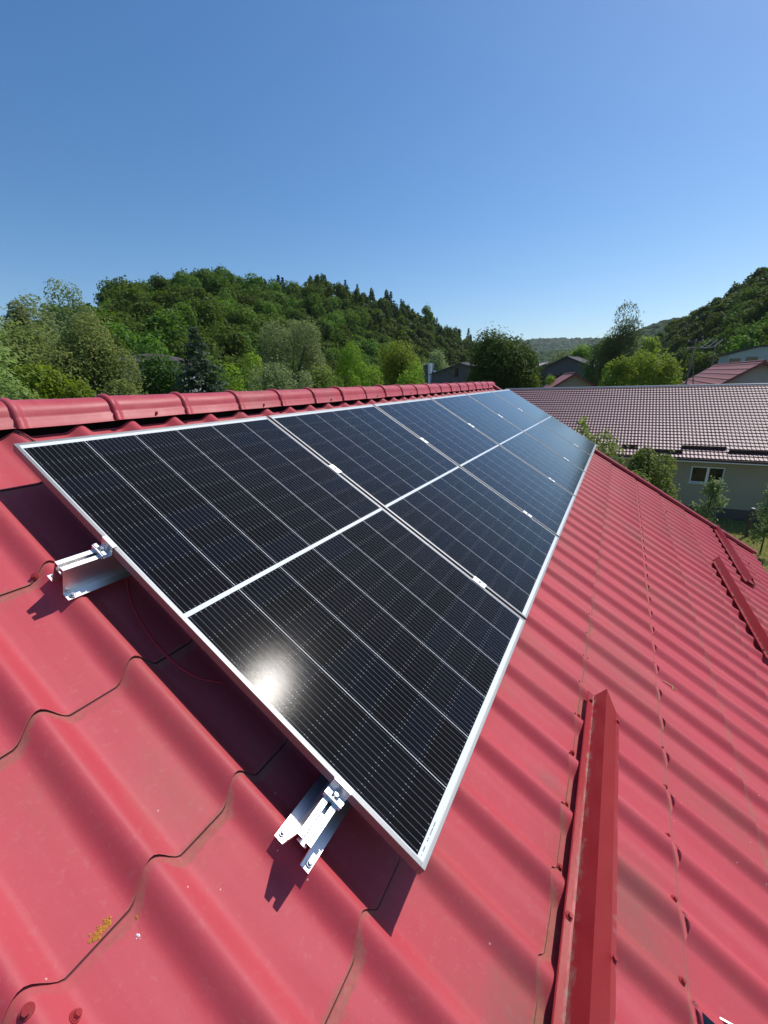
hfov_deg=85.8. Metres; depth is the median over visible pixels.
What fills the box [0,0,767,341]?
sky
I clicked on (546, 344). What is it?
wood
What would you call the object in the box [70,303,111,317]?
wood tree
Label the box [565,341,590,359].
leafy tree
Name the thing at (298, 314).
wood tree
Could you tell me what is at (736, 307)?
wood tree
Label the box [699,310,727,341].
wood tree
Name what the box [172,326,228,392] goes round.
spruce
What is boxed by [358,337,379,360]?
wood tree
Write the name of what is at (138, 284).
wood tree
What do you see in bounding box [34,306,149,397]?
leafy tree
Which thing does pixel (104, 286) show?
wood tree
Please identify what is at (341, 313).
wood tree
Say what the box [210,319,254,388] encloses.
wood tree
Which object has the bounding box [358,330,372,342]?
wood tree
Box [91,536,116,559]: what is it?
end clamp
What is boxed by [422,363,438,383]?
outbuilding
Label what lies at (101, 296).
wood tree
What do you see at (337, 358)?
wood tree
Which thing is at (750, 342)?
wood tree
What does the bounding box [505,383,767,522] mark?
house
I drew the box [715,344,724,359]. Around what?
wood tree
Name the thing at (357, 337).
wood tree
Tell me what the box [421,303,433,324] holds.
wood tree
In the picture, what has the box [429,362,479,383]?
house
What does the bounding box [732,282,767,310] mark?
wood tree
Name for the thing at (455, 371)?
window
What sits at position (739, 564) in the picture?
snow guard
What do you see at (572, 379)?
house
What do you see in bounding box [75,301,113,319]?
wood tree
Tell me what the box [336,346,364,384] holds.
wood tree
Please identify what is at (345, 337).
wood tree
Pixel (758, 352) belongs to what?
building
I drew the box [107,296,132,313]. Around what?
wood tree
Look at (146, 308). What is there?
wood tree
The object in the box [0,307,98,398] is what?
leafy tree
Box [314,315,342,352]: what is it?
wood tree
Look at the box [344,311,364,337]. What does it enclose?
wood tree
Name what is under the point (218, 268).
wood tree
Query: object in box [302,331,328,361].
wood tree
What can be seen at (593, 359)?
leafy tree
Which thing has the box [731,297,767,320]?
wood tree
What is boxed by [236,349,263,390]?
leafy tree
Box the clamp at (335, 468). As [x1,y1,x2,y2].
[329,464,341,472]
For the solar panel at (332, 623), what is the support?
on the mounting rail at (314, 819)
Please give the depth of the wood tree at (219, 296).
96.11 m
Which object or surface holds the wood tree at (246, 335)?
on the hill
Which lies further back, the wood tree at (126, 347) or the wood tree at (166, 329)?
the wood tree at (166, 329)
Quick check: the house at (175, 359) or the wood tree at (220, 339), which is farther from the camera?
the wood tree at (220, 339)
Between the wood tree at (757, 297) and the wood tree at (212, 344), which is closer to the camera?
the wood tree at (212, 344)
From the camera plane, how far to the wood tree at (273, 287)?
134.11 m
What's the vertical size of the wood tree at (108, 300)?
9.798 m
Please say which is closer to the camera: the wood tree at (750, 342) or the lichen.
the lichen
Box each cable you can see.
[11,429,33,441]
[126,578,223,682]
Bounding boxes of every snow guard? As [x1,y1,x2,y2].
[551,689,619,1023]
[711,556,767,657]
[713,525,756,587]
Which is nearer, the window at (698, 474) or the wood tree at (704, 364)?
the window at (698, 474)
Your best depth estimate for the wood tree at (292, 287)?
149.60 m
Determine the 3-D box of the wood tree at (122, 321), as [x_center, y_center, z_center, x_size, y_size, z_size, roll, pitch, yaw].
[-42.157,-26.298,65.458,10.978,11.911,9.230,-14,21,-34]
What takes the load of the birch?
on the ground at (741, 537)
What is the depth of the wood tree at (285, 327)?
105.87 m
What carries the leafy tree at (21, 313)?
on the ground at (741, 537)
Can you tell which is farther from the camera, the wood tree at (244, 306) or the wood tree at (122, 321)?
the wood tree at (244, 306)
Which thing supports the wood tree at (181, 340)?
on the hill
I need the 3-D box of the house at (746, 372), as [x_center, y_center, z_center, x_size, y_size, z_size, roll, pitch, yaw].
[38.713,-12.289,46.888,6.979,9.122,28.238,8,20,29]
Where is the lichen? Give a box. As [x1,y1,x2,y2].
[88,916,111,943]
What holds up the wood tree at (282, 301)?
on the hill
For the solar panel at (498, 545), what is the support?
on the mounting rail
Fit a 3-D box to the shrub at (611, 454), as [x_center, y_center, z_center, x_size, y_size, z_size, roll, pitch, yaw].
[7.629,0.392,14.299,3.792,6.633,3.480,8,20,28]
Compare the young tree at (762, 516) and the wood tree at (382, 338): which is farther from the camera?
the wood tree at (382, 338)
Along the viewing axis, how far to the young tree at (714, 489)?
19.59 m
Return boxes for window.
[452,368,458,376]
[538,374,545,383]
[554,373,561,378]
[688,466,725,484]
[729,358,740,362]
[746,357,757,360]
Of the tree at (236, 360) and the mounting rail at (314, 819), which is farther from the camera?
the tree at (236, 360)
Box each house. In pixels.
[0,381,767,1023]
[105,353,210,391]
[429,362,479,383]
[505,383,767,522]
[537,356,560,373]
[538,356,595,387]
[544,372,596,387]
[681,359,767,384]
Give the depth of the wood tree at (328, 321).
124.53 m
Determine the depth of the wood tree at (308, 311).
130.47 m
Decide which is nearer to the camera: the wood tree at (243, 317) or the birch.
the birch
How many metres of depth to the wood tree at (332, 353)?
111.67 m
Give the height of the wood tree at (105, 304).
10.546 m
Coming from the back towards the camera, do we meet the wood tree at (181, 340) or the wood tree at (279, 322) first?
the wood tree at (279, 322)
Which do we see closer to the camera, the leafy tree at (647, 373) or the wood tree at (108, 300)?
the leafy tree at (647, 373)
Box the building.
[716,345,767,363]
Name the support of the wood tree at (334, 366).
on the hill
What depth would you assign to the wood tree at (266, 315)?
99.49 m
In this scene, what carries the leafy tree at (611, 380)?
on the ground at (741, 537)
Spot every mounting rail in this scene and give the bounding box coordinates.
[47,549,130,600]
[274,774,351,873]
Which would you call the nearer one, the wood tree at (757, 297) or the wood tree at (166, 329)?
the wood tree at (166, 329)
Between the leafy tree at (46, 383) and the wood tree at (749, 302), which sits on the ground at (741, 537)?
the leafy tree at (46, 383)
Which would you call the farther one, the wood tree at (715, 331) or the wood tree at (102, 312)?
the wood tree at (715, 331)
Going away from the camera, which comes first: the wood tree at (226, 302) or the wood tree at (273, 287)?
the wood tree at (226, 302)
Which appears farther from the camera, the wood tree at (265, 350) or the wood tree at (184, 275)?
the wood tree at (184, 275)
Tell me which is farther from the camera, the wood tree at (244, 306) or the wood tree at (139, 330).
the wood tree at (244, 306)
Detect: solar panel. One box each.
[13,416,525,874]
[268,404,558,619]
[373,398,575,536]
[431,394,585,496]
[467,391,591,471]
[491,389,596,455]
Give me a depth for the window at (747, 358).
63.46 m
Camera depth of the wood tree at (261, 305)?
113.43 m
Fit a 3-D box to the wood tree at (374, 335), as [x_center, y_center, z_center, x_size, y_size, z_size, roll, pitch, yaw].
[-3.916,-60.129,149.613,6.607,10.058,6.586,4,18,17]
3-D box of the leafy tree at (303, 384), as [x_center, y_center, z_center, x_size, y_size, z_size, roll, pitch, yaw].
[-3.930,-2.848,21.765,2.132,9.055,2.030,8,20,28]
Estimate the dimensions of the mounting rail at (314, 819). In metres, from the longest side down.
0.362 x 0.108 x 0.091 m
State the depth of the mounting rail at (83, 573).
1.19 m
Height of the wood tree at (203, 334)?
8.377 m
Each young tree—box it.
[688,476,730,525]
[746,484,767,554]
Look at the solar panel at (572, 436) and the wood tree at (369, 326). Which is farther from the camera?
the wood tree at (369, 326)
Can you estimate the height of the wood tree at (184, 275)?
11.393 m
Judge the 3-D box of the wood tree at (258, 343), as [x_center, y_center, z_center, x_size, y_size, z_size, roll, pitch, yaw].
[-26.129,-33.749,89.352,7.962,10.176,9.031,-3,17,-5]
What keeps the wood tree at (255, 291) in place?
on the hill
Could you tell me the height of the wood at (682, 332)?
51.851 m
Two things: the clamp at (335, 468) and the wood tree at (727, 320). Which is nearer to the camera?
the clamp at (335, 468)
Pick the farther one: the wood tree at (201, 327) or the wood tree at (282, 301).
the wood tree at (282, 301)
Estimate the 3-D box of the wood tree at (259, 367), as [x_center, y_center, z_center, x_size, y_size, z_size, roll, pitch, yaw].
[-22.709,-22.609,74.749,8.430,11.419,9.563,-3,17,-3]
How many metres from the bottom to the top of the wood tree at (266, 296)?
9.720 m
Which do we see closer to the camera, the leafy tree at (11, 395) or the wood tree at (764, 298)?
the leafy tree at (11, 395)
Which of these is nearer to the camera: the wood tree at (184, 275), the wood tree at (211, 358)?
the wood tree at (211, 358)
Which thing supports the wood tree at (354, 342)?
on the hill
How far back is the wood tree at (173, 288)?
91.23 m
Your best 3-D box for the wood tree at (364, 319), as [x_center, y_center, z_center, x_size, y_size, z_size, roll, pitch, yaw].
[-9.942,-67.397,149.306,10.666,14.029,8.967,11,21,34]
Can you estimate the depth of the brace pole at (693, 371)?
47.87 m
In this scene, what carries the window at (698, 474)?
in the house at (705, 432)
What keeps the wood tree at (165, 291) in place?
on the hill
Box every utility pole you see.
[685,339,703,384]
[709,339,722,365]
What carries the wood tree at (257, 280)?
on the hill
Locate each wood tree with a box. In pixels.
[39,301,72,323]
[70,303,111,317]
[72,318,131,356]
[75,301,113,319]
[82,306,142,333]
[87,315,142,354]
[93,285,113,306]
[96,277,112,295]
[99,298,113,306]
[100,302,110,307]
[107,275,150,295]
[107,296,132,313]
[110,277,147,297]
[110,286,149,309]
[110,307,142,322]
[115,329,173,355]
[121,323,157,338]
[128,297,169,341]
[137,279,154,295]
[139,303,188,351]
[144,288,167,299]
[146,272,168,290]
[148,287,183,311]
[163,297,202,342]
[164,268,190,289]
[164,332,225,361]
[166,282,190,297]
[167,336,210,356]
[170,269,207,291]
[170,311,210,329]
[173,285,220,317]
[175,291,230,333]
[184,272,202,290]
[189,355,234,391]
[190,329,213,341]
[192,267,219,295]
[195,320,227,339]
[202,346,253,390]
[204,289,238,310]
[206,271,237,306]
[209,297,238,320]
[209,329,244,357]
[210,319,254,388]
[212,263,226,280]
[217,267,241,291]
[221,329,256,357]
[224,305,264,335]
[231,323,259,352]
[232,275,246,292]
[233,301,250,312]
[234,291,265,313]
[239,283,263,302]
[239,309,266,328]
[242,270,264,294]
[243,356,272,389]
[249,297,277,317]
[250,332,270,351]
[257,311,271,333]
[257,340,279,366]
[258,292,273,303]
[260,283,267,292]
[262,289,275,299]
[262,299,282,318]
[266,277,284,298]
[266,279,287,302]
[267,316,290,337]
[269,290,290,311]
[271,313,287,321]
[277,321,294,341]
[279,306,295,318]
[280,277,285,292]
[283,280,301,299]
[283,354,300,386]
[286,297,306,313]
[287,293,296,300]
[288,306,310,323]
[290,355,306,379]
[297,279,327,300]
[299,296,320,316]
[302,292,326,320]
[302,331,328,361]
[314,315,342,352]
[314,318,336,332]
[320,295,333,317]
[321,359,343,386]
[322,345,340,371]
[323,310,344,331]
[324,297,337,313]
[326,309,345,324]
[332,296,342,307]
[332,328,352,347]
[332,353,348,380]
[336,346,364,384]
[342,338,362,354]
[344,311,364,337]
[345,305,371,333]
[351,334,361,342]
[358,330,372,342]
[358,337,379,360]
[361,354,372,367]
[363,364,385,385]
[364,316,377,332]
[367,332,379,342]
[368,356,382,372]
[371,340,389,355]
[378,333,394,346]
[388,291,395,314]
[409,352,419,374]
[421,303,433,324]
[674,345,687,373]
[680,344,698,370]
[681,349,705,380]
[693,335,718,359]
[694,351,726,374]
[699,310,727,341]
[704,325,724,339]
[711,309,740,344]
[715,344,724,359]
[718,319,767,355]
[722,305,757,342]
[723,299,749,320]
[723,329,763,354]
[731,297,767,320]
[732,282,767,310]
[735,320,766,343]
[738,300,767,327]
[746,288,767,303]
[755,312,767,324]
[759,285,767,305]
[762,318,767,344]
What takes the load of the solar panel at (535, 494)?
attached to the mounting rail
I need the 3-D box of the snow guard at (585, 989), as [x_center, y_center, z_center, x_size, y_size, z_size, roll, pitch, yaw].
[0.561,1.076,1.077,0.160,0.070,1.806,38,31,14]
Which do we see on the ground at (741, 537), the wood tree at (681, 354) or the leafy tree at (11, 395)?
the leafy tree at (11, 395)
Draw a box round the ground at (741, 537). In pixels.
[709,518,767,572]
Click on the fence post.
(749, 525)
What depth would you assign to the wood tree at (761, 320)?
95.72 m
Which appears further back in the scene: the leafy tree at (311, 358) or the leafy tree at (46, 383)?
the leafy tree at (311, 358)
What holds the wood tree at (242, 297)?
on the hill
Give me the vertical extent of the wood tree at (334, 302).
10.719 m
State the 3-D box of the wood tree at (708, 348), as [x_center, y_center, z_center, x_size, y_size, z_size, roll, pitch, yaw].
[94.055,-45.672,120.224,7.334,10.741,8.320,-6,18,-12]
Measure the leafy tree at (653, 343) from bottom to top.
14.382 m
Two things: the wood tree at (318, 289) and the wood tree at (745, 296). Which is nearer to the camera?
the wood tree at (745, 296)
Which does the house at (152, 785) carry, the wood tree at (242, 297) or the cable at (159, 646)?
the cable at (159, 646)
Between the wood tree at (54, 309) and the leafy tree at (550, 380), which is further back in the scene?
the wood tree at (54, 309)
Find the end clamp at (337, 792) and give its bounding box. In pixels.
[323,774,352,810]
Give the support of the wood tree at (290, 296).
on the hill
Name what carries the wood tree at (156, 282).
on the hill
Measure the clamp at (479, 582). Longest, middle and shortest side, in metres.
0.068 x 0.039 x 0.036 m
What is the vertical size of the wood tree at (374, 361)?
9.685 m
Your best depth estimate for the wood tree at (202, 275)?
112.14 m
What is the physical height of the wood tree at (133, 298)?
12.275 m
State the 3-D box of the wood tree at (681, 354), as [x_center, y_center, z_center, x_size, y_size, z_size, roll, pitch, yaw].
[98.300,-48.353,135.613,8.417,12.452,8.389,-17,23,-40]
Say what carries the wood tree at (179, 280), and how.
on the hill
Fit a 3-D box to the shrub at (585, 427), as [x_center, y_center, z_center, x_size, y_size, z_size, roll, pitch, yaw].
[6.571,0.242,14.242,0.978,7.014,0.873,-3,17,-4]
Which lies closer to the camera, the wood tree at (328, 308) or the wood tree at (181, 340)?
the wood tree at (181, 340)
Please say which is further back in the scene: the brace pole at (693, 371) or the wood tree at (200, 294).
the wood tree at (200, 294)
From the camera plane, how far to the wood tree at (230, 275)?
125.17 m
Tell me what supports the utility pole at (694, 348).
on the ground at (741, 537)
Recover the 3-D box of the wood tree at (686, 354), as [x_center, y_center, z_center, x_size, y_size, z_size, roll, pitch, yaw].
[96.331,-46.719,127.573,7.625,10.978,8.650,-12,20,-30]
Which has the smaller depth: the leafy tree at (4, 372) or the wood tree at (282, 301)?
the leafy tree at (4, 372)
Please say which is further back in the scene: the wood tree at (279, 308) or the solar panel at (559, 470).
the wood tree at (279, 308)
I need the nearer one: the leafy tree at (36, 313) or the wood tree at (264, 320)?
the leafy tree at (36, 313)
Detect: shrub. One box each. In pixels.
[576,416,596,440]
[592,428,653,482]
[623,443,680,502]
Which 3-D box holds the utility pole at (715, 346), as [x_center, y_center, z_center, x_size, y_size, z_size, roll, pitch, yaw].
[46.789,-18.272,59.695,1.500,12.483,0.209,8,20,28]
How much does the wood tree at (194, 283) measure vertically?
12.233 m
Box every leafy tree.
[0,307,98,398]
[0,330,29,394]
[0,368,39,399]
[1,299,46,360]
[7,293,68,353]
[11,358,98,398]
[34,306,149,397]
[43,279,95,346]
[122,334,196,394]
[217,361,246,391]
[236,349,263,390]
[240,355,296,390]
[254,314,329,389]
[288,367,314,389]
[304,363,342,388]
[322,334,370,386]
[364,363,383,386]
[375,333,424,384]
[396,360,426,384]
[418,347,449,381]
[463,321,550,389]
[519,374,539,387]
[545,375,555,384]
[547,347,571,363]
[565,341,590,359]
[576,337,605,385]
[597,359,634,386]
[611,346,687,385]
[636,334,662,383]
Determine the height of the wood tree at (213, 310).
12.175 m
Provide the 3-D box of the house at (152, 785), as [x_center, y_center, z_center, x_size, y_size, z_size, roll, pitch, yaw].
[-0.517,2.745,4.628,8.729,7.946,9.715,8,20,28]
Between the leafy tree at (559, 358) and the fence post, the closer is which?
the fence post
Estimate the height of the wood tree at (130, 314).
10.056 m
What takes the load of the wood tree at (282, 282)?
on the hill
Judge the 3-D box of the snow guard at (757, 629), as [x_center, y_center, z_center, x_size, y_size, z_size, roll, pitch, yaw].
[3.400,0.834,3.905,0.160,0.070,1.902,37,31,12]
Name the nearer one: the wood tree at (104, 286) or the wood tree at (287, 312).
the wood tree at (104, 286)
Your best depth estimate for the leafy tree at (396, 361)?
35.57 m
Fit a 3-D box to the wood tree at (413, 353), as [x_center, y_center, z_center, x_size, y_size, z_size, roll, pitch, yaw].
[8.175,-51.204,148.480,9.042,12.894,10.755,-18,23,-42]
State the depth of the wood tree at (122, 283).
95.59 m
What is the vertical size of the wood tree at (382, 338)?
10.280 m
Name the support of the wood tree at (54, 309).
on the hill
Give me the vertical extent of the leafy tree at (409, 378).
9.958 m
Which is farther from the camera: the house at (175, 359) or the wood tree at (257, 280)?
the wood tree at (257, 280)
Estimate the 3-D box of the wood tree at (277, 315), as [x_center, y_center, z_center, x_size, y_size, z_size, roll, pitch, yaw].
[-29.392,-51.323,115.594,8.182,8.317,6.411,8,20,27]
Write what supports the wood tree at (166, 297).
on the hill
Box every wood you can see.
[259,273,479,366]
[473,337,606,351]
[535,316,688,363]
[625,266,767,383]
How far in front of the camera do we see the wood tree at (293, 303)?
129.94 m
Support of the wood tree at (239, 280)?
on the hill
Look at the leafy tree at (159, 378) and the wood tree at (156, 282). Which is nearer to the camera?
the leafy tree at (159, 378)
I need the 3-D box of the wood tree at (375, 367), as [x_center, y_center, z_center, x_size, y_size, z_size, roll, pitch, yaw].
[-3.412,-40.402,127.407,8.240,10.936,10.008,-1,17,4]
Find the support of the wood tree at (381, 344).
on the hill
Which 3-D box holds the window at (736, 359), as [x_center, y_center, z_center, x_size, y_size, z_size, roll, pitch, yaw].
[54.767,-23.601,64.493,1.400,0.700,0.080,8,20,28]
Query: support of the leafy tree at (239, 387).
on the ground at (741, 537)
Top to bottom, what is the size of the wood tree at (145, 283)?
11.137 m
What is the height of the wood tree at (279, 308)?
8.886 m
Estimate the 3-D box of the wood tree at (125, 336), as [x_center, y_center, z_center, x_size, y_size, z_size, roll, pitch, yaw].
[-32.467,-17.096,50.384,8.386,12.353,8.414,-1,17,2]
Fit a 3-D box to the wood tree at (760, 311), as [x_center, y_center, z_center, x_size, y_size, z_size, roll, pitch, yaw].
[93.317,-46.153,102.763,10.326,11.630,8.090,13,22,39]
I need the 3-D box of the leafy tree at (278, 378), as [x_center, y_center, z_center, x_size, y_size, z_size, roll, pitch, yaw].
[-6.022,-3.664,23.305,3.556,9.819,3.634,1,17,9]
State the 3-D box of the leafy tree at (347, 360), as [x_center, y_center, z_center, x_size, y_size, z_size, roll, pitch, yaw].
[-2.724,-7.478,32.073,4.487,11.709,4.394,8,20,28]
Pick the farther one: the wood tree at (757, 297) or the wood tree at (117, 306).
the wood tree at (757, 297)
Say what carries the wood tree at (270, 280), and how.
on the hill
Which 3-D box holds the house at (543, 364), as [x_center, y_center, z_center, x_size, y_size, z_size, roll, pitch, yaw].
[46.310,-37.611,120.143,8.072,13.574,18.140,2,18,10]
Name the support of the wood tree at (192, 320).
on the hill
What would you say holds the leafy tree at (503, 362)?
on the ground at (741, 537)
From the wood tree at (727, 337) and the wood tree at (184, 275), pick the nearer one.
the wood tree at (727, 337)
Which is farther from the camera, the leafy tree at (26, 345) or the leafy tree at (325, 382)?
the leafy tree at (325, 382)
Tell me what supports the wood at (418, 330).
on the hill
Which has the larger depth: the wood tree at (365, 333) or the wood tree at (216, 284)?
the wood tree at (365, 333)
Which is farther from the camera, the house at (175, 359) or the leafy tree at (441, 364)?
the leafy tree at (441, 364)
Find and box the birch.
[591,299,645,386]
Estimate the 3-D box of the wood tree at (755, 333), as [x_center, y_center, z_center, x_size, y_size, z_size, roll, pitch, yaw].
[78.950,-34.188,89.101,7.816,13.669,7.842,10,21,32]
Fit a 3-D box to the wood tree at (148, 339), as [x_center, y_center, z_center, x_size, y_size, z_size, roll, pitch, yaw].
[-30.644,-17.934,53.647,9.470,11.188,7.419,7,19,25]
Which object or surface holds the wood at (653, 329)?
on the hill
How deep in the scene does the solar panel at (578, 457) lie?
5.37 m
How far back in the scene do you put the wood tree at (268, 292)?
129.71 m
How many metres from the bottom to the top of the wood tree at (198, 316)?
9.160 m
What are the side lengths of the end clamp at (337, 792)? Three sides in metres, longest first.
0.052 x 0.038 x 0.037 m
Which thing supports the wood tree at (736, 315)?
on the hill
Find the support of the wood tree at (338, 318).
on the hill
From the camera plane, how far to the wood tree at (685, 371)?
107.07 m
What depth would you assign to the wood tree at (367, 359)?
129.35 m
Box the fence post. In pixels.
[745,508,754,536]
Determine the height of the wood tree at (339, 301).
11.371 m
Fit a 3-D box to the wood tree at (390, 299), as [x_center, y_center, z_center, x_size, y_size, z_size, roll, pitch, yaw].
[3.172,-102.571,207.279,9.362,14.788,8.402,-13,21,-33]
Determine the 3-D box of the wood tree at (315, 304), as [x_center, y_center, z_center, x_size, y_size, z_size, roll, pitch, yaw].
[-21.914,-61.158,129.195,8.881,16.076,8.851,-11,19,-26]
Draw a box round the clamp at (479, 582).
[472,576,485,588]
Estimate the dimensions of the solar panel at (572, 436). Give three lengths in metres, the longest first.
1.700 x 1.134 x 0.030 m
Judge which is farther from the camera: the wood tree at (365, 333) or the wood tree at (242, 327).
the wood tree at (365, 333)
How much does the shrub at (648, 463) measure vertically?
6.006 m
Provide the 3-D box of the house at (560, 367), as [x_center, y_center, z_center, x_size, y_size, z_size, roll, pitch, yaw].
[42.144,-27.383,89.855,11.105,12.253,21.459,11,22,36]
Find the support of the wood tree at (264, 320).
on the hill
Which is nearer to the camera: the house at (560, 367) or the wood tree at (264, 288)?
the house at (560, 367)
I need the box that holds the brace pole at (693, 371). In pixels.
[692,360,693,383]
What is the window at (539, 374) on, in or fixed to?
in the house at (560, 367)
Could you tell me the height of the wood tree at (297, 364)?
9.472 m
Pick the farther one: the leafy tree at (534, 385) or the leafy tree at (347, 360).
the leafy tree at (534, 385)
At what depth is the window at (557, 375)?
82.42 m
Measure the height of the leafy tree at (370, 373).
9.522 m
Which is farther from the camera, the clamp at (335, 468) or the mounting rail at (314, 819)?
the clamp at (335, 468)
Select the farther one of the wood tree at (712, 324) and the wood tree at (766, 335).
the wood tree at (712, 324)
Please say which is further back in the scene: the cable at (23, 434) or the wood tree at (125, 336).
the wood tree at (125, 336)

